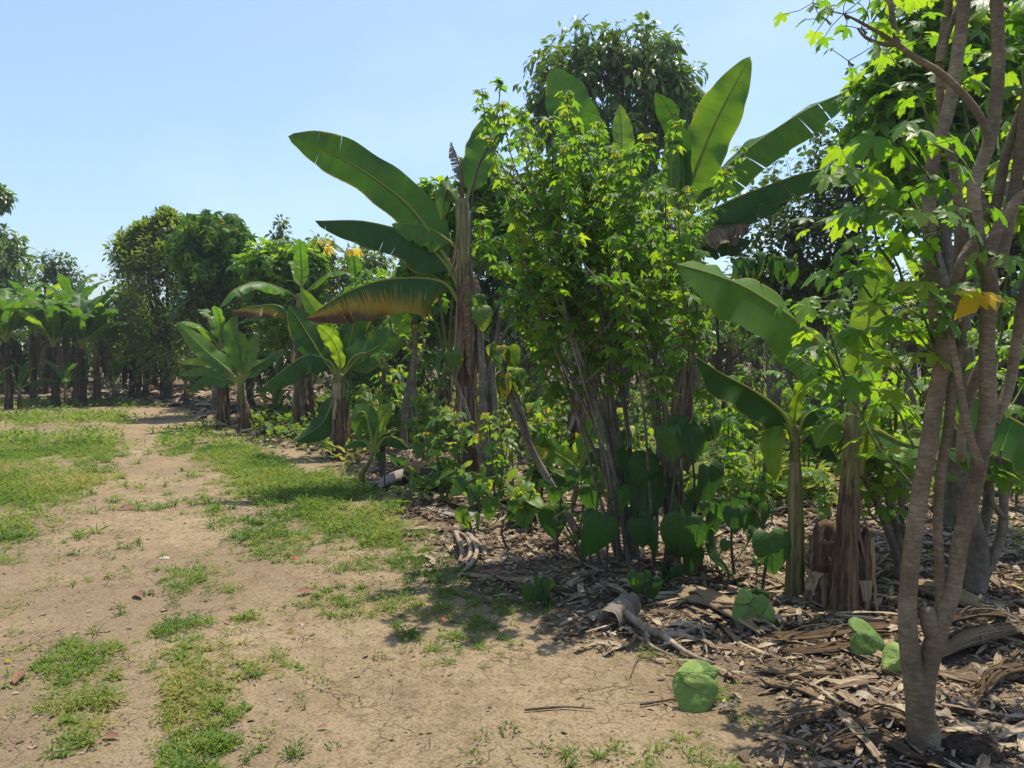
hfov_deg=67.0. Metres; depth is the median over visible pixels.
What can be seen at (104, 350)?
banana plant
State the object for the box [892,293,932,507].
young tree
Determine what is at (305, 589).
dry leaf
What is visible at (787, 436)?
sapling
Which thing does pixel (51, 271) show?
tree
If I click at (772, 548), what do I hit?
heart leaf plant
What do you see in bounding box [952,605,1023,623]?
dry banana sheath
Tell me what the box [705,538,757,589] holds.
heart leaf plant
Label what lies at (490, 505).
heart leaf plant
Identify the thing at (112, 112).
sky
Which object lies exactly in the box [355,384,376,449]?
sapling
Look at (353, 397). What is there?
sapling
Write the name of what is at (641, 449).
sapling
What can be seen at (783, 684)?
dry banana sheath
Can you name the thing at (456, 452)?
sapling
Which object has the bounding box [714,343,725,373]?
young tree
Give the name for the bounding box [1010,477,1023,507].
sapling
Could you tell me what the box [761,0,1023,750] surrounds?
tree
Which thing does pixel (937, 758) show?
earth clod
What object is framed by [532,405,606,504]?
banana plant
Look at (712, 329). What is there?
distant woods
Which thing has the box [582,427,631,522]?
heart leaf plant
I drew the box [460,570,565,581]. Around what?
dry banana sheath
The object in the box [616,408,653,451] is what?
sapling
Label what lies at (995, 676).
dry banana sheath
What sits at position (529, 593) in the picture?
heart leaf plant
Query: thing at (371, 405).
sapling
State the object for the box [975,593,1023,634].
dry banana sheath
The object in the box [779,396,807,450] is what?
sapling
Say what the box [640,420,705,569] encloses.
heart leaf plant
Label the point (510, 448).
sapling
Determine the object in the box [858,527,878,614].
banana stump
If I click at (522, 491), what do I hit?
sapling
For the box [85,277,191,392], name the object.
shrub
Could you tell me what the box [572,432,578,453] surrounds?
sapling
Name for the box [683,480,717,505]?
sapling
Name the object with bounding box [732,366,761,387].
sapling
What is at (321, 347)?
banana plant
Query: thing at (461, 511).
heart leaf plant
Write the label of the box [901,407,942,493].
sapling
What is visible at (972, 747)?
earth clod
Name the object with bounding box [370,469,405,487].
dry banana sheath
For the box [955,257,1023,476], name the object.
banana plant
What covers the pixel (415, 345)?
young tree
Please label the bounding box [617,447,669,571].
heart leaf plant
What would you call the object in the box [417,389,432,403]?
sapling
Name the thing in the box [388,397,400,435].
sapling
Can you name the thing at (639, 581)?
heart leaf plant
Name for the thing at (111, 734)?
dry leaf
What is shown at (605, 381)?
tree
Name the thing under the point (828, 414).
sapling
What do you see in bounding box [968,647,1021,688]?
dry banana sheath
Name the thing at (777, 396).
young tree
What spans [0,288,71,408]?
banana plant
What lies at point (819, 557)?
banana stump
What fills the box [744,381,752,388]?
banana stump
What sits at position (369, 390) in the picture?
sapling
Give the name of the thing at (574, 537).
shrub
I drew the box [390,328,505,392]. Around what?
bush
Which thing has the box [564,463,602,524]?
heart leaf plant
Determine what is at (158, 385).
bush
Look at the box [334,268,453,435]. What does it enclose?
shrub
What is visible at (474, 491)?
heart leaf plant
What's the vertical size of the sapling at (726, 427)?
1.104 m
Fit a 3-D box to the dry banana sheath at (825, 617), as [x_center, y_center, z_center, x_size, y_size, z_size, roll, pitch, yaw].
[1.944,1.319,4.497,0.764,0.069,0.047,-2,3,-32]
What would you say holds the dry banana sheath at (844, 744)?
on the leaf litter at (888, 600)
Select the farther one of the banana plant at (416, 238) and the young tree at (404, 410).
the young tree at (404, 410)
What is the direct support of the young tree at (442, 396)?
on the ground at (444, 719)
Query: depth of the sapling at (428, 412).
12.59 m
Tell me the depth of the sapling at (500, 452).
9.55 m
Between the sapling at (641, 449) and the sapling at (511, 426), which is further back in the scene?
the sapling at (511, 426)
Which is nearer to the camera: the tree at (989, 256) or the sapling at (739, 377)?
the tree at (989, 256)
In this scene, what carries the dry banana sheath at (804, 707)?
on the ground at (444, 719)
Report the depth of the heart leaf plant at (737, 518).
4.99 m
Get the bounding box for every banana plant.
[0,283,90,394]
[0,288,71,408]
[0,292,103,406]
[0,365,16,383]
[8,280,58,399]
[9,358,60,408]
[19,293,131,405]
[29,273,118,398]
[40,360,83,406]
[53,286,134,400]
[73,359,130,402]
[113,322,146,395]
[123,322,157,395]
[133,321,164,396]
[140,317,183,395]
[163,360,193,398]
[173,306,258,427]
[177,315,284,433]
[219,239,356,427]
[249,380,291,416]
[257,288,411,459]
[288,111,499,483]
[317,239,382,405]
[336,283,425,409]
[343,402,408,480]
[429,255,454,412]
[519,319,535,417]
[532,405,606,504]
[538,68,712,446]
[646,57,867,485]
[660,303,711,404]
[676,246,970,617]
[696,357,839,598]
[709,314,747,405]
[741,308,849,405]
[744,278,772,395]
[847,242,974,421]
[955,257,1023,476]
[997,254,1020,402]
[1009,251,1022,267]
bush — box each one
[0,325,38,393]
[0,329,103,392]
[8,328,142,391]
[149,344,261,390]
[164,281,326,407]
[312,354,421,394]
[319,318,450,418]
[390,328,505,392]
[477,323,603,394]
[630,316,738,391]
[701,325,845,390]
[826,301,921,386]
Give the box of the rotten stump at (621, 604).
[597,593,640,630]
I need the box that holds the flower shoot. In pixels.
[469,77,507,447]
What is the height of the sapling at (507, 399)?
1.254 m
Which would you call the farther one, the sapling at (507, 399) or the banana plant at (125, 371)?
the banana plant at (125, 371)
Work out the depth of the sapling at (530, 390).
15.37 m
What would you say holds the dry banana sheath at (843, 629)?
on the ground at (444, 719)
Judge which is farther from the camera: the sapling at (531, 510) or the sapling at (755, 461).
the sapling at (755, 461)
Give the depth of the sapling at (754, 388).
12.59 m
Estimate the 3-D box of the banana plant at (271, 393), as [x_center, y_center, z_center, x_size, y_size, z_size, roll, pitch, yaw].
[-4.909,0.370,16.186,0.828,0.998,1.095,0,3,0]
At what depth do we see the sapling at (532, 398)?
13.88 m
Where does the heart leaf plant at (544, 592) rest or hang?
on the ground at (444, 719)
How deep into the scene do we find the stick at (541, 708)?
3.40 m
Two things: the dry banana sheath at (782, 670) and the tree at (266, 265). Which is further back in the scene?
the tree at (266, 265)
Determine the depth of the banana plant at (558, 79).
11.85 m
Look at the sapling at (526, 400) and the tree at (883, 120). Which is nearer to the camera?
the tree at (883, 120)
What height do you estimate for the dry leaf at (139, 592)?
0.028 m
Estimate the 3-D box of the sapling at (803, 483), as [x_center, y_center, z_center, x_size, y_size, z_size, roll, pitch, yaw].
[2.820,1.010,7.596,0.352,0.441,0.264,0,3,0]
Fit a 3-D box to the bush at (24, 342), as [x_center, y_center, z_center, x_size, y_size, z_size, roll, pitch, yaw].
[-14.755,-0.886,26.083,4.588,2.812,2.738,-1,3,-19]
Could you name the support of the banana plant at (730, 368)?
on the ground at (444, 719)
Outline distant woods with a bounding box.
[11,256,1012,385]
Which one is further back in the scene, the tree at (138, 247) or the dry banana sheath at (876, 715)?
the tree at (138, 247)
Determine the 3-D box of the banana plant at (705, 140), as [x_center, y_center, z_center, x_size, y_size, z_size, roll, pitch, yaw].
[2.523,-1.127,8.865,2.559,4.615,1.918,0,3,-9]
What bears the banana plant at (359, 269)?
on the ground at (444, 719)
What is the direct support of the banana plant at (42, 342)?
on the ground at (444, 719)
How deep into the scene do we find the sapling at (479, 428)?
9.92 m
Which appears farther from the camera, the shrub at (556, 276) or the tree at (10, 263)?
the tree at (10, 263)
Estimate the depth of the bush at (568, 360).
21.88 m
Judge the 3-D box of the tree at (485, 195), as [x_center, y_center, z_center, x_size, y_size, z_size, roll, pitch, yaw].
[-0.760,-1.000,10.576,1.930,4.249,1.030,0,3,0]
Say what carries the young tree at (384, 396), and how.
on the ground at (444, 719)
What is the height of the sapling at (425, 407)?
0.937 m
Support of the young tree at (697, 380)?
on the ground at (444, 719)
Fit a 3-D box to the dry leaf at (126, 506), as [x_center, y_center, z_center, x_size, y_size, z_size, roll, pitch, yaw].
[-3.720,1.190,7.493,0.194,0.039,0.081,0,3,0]
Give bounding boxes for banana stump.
[348,434,356,459]
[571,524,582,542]
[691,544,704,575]
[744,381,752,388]
[801,519,835,610]
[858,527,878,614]
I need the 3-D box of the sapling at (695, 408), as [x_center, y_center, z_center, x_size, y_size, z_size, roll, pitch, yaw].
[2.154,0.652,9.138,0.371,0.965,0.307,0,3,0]
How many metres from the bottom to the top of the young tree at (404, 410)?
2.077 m
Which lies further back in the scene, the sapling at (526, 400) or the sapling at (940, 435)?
the sapling at (526, 400)
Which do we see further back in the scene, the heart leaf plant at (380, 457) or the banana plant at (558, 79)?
the banana plant at (558, 79)
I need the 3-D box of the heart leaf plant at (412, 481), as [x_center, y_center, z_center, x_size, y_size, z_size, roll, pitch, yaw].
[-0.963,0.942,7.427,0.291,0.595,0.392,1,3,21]
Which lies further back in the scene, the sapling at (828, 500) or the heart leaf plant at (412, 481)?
the heart leaf plant at (412, 481)
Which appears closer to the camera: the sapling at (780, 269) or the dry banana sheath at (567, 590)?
the dry banana sheath at (567, 590)
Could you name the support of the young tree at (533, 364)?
on the ground at (444, 719)
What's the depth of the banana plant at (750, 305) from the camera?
4.52 m
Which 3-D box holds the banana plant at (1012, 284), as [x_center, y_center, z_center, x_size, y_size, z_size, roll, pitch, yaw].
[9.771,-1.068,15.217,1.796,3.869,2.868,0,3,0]
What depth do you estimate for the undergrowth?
10.14 m
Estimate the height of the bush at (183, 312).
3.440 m
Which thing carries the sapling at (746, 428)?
on the ground at (444, 719)
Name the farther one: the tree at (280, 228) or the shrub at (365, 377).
the tree at (280, 228)
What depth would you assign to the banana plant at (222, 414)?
15.14 m
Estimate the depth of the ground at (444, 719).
4.03 m
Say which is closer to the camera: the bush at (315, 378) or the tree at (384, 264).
the tree at (384, 264)
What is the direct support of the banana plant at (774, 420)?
on the ground at (444, 719)
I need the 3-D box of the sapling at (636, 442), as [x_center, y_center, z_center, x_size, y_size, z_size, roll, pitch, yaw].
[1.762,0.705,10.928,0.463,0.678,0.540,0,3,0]
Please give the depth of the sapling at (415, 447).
9.71 m
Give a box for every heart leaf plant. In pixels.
[371,451,385,488]
[390,453,422,507]
[455,464,496,519]
[455,502,479,533]
[482,489,533,550]
[521,574,553,609]
[537,473,575,551]
[539,576,561,606]
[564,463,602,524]
[580,482,629,575]
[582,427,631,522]
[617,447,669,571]
[627,569,662,604]
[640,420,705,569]
[659,562,681,588]
[660,498,717,576]
[667,414,724,541]
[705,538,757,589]
[706,491,752,584]
[731,492,790,587]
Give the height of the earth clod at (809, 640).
0.068 m
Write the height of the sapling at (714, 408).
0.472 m
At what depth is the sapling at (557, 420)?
9.20 m
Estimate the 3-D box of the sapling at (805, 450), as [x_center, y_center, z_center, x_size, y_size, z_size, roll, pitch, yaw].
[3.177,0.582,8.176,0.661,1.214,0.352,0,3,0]
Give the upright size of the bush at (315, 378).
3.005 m
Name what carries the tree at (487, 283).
on the ground at (444, 719)
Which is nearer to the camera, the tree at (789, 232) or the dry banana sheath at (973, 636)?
the dry banana sheath at (973, 636)
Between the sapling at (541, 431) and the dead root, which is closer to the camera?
the dead root
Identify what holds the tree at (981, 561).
on the ground at (444, 719)
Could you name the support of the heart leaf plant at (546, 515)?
on the ground at (444, 719)
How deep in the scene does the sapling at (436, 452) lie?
7.65 m
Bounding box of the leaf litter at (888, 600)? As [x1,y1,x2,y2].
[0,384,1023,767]
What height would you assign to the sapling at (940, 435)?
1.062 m
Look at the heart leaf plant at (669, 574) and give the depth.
5.07 m
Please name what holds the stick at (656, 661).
on the ground at (444, 719)
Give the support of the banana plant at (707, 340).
on the ground at (444, 719)
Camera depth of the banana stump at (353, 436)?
10.72 m
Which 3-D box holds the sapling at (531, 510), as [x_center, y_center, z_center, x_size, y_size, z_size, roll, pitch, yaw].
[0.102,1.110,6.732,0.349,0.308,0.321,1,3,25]
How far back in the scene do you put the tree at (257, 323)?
19.45 m
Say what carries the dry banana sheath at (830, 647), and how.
on the ground at (444, 719)
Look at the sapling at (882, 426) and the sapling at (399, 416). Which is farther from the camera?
the sapling at (399, 416)
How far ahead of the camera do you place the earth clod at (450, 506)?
7.39 m
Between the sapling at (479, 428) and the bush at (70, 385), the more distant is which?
the bush at (70, 385)
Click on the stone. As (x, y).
(164, 557)
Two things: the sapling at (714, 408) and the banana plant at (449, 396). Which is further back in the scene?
the banana plant at (449, 396)
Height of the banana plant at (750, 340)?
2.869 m
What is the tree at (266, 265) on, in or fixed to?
on the ground at (444, 719)
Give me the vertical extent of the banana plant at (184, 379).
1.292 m
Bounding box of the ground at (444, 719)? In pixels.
[0,351,1023,767]
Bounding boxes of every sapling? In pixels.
[316,239,363,406]
[350,389,368,410]
[355,382,379,405]
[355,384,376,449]
[363,387,378,453]
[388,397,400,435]
[395,409,418,422]
[400,375,416,439]
[404,394,437,459]
[410,421,444,462]
[414,406,474,501]
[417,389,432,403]
[419,398,444,432]
[426,433,448,502]
[439,419,479,435]
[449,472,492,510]
[452,410,490,451]
[468,412,518,496]
[486,341,577,533]
[491,442,513,468]
[492,409,523,487]
[498,365,512,425]
[498,405,507,423]
[499,391,526,467]
[506,481,543,528]
[506,493,539,527]
[507,366,529,449]
[521,369,546,423]
[524,388,533,421]
[524,400,557,499]
[525,366,546,416]
[530,397,556,433]
[531,397,570,468]
[552,372,568,420]
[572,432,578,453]
[598,369,620,426]
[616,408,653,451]
[622,412,651,448]
[626,378,650,422]
[628,448,660,513]
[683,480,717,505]
[693,397,705,424]
[693,401,709,417]
[700,446,711,459]
[703,400,729,433]
[706,402,719,412]
[715,403,747,486]
[721,452,779,502]
[729,405,760,440]
[732,250,798,501]
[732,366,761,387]
[733,410,757,467]
[736,364,755,387]
[740,443,760,495]
[750,371,765,430]
[757,365,783,401]
[757,429,788,463]
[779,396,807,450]
[781,387,792,411]
[783,383,835,493]
[784,465,814,504]
[801,467,837,518]
[815,384,842,460]
[880,416,893,429]
[888,366,903,389]
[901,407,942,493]
[913,368,943,408]
[935,401,944,463]
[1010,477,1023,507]
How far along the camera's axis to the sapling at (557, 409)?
13.41 m
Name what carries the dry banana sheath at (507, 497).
on the ground at (444, 719)
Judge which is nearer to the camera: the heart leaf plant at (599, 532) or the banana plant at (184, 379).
the heart leaf plant at (599, 532)
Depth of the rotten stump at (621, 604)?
4.41 m
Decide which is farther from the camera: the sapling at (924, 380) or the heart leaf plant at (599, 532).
the sapling at (924, 380)
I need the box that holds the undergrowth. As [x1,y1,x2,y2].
[242,379,1023,584]
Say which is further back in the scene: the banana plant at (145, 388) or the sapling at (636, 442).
the banana plant at (145, 388)
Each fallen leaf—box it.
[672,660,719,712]
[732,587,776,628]
[848,617,885,659]
[881,642,901,673]
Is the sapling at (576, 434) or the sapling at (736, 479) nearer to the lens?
the sapling at (736, 479)
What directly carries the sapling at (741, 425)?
on the ground at (444, 719)
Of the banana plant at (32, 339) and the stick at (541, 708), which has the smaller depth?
the stick at (541, 708)
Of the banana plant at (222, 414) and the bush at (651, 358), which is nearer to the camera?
the banana plant at (222, 414)
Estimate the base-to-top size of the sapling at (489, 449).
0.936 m
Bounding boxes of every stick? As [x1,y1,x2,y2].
[524,706,594,710]
[630,657,665,676]
[640,698,675,705]
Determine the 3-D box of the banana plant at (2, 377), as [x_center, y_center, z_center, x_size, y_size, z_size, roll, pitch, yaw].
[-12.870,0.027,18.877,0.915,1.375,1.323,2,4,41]
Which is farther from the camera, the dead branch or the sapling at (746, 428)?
the sapling at (746, 428)
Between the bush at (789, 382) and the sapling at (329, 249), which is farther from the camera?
the bush at (789, 382)
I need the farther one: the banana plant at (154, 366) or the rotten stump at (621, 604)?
the banana plant at (154, 366)
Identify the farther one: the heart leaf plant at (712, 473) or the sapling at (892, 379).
the sapling at (892, 379)
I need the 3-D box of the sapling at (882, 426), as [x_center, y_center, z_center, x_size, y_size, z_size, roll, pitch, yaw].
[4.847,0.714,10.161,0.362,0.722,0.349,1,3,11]
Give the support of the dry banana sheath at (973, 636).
on the ground at (444, 719)
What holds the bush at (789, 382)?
on the ground at (444, 719)
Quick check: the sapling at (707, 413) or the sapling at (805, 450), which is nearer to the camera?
the sapling at (805, 450)
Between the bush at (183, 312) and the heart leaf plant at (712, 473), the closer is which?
the heart leaf plant at (712, 473)
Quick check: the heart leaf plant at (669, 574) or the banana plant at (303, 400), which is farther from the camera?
the banana plant at (303, 400)
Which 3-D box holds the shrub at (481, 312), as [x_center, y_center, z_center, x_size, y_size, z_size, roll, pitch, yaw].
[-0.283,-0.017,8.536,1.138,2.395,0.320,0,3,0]
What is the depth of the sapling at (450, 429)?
9.90 m
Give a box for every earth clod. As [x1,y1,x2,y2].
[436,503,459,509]
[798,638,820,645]
[921,750,965,767]
[941,731,1005,765]
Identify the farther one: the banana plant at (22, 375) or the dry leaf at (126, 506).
the banana plant at (22, 375)
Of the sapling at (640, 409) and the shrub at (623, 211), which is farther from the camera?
the sapling at (640, 409)
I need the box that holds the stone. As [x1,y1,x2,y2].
[158,556,169,559]
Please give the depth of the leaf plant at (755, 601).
4.31 m
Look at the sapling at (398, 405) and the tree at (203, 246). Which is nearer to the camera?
the sapling at (398, 405)
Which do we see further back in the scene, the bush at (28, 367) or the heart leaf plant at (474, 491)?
the bush at (28, 367)
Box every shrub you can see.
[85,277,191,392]
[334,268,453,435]
[436,286,520,486]
[470,88,676,567]
[553,488,610,568]
[562,119,751,569]
[815,303,944,579]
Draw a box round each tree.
[0,182,45,388]
[21,248,93,383]
[88,204,209,398]
[163,209,258,410]
[186,239,326,403]
[226,234,331,416]
[264,214,295,407]
[305,230,400,396]
[370,351,404,477]
[385,276,430,457]
[388,158,523,457]
[393,316,436,451]
[410,162,556,439]
[428,323,445,407]
[513,10,708,410]
[513,319,551,434]
[519,214,666,384]
[659,292,788,408]
[691,326,715,423]
[709,108,914,432]
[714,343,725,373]
[745,352,770,391]
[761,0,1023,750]
[763,344,783,406]
[832,0,1023,529]
[890,225,1023,423]
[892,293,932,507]
[942,295,1023,594]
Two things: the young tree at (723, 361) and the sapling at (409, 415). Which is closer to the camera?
the sapling at (409, 415)
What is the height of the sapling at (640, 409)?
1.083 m
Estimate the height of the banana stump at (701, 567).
0.281 m
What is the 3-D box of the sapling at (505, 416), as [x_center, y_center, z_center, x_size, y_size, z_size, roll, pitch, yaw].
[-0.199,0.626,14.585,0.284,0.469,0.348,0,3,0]
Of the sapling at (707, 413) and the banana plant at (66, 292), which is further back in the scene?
the banana plant at (66, 292)
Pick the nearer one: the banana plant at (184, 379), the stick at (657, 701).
the stick at (657, 701)
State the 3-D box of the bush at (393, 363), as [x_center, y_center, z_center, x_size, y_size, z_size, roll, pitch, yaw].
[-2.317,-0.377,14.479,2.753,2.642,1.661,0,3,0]
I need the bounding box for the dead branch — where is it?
[624,610,711,663]
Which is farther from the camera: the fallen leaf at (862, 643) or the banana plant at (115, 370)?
the banana plant at (115, 370)
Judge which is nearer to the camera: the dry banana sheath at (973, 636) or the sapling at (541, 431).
the dry banana sheath at (973, 636)
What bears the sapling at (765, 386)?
on the ground at (444, 719)
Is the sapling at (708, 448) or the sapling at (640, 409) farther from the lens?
the sapling at (640, 409)
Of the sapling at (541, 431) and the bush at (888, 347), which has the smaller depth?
the sapling at (541, 431)
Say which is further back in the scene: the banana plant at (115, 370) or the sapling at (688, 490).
the banana plant at (115, 370)
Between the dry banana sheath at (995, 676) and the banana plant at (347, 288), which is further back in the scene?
the banana plant at (347, 288)
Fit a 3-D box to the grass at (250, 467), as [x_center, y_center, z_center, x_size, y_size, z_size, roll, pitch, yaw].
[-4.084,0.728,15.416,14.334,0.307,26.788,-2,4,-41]
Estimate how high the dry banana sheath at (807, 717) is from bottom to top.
0.077 m
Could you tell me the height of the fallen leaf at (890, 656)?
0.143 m
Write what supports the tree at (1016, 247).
on the ground at (444, 719)
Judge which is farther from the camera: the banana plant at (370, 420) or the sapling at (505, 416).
the sapling at (505, 416)
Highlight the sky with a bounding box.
[0,0,1021,344]
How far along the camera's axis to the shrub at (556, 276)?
5.42 m
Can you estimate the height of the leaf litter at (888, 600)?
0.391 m
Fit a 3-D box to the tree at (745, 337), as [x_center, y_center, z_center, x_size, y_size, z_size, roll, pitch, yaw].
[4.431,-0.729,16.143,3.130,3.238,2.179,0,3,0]
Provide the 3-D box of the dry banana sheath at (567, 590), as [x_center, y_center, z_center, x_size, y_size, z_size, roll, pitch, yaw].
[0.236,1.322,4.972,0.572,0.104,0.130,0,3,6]
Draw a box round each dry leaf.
[12,669,26,683]
[103,731,119,736]
[118,504,137,508]
[134,590,142,596]
[296,587,312,591]
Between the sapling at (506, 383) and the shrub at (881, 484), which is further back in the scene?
the sapling at (506, 383)
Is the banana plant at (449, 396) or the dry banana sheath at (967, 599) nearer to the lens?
the dry banana sheath at (967, 599)
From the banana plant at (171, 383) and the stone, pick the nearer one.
the stone
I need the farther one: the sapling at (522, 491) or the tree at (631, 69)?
the tree at (631, 69)
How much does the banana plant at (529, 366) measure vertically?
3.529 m
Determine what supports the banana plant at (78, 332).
on the ground at (444, 719)
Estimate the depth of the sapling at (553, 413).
9.57 m
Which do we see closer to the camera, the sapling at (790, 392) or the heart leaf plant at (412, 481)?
the heart leaf plant at (412, 481)
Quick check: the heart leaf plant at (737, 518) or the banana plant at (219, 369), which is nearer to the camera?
the heart leaf plant at (737, 518)
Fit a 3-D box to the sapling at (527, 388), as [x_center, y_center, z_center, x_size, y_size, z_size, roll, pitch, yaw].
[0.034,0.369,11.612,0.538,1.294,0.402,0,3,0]
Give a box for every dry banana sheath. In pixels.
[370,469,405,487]
[422,505,499,516]
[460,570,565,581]
[503,478,530,503]
[506,581,577,593]
[675,584,780,635]
[749,658,843,677]
[756,674,861,712]
[760,701,874,740]
[764,698,891,732]
[765,616,897,640]
[778,630,897,656]
[804,603,886,624]
[814,726,938,767]
[843,703,905,731]
[918,579,1003,622]
[943,621,1023,656]
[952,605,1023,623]
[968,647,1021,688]
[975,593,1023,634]
[976,658,1023,697]
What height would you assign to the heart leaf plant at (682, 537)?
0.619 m
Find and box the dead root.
[454,530,487,577]
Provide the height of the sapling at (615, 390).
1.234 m
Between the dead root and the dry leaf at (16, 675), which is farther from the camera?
the dead root
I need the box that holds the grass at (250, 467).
[0,395,821,767]
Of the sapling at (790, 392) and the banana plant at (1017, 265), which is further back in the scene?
the sapling at (790, 392)
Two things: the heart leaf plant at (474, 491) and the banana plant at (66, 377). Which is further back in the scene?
the banana plant at (66, 377)
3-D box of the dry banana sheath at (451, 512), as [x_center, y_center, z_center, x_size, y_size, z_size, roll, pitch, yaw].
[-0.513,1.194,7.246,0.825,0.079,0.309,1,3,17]
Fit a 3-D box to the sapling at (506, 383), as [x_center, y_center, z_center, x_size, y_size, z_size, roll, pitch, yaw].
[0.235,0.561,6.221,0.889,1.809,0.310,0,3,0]
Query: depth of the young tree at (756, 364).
16.05 m
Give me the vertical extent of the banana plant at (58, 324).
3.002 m
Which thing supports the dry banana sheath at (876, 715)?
on the ground at (444, 719)
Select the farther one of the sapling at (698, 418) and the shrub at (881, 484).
the sapling at (698, 418)
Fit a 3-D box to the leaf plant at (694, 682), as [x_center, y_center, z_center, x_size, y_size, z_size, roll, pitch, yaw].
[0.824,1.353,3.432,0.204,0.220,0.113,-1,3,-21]

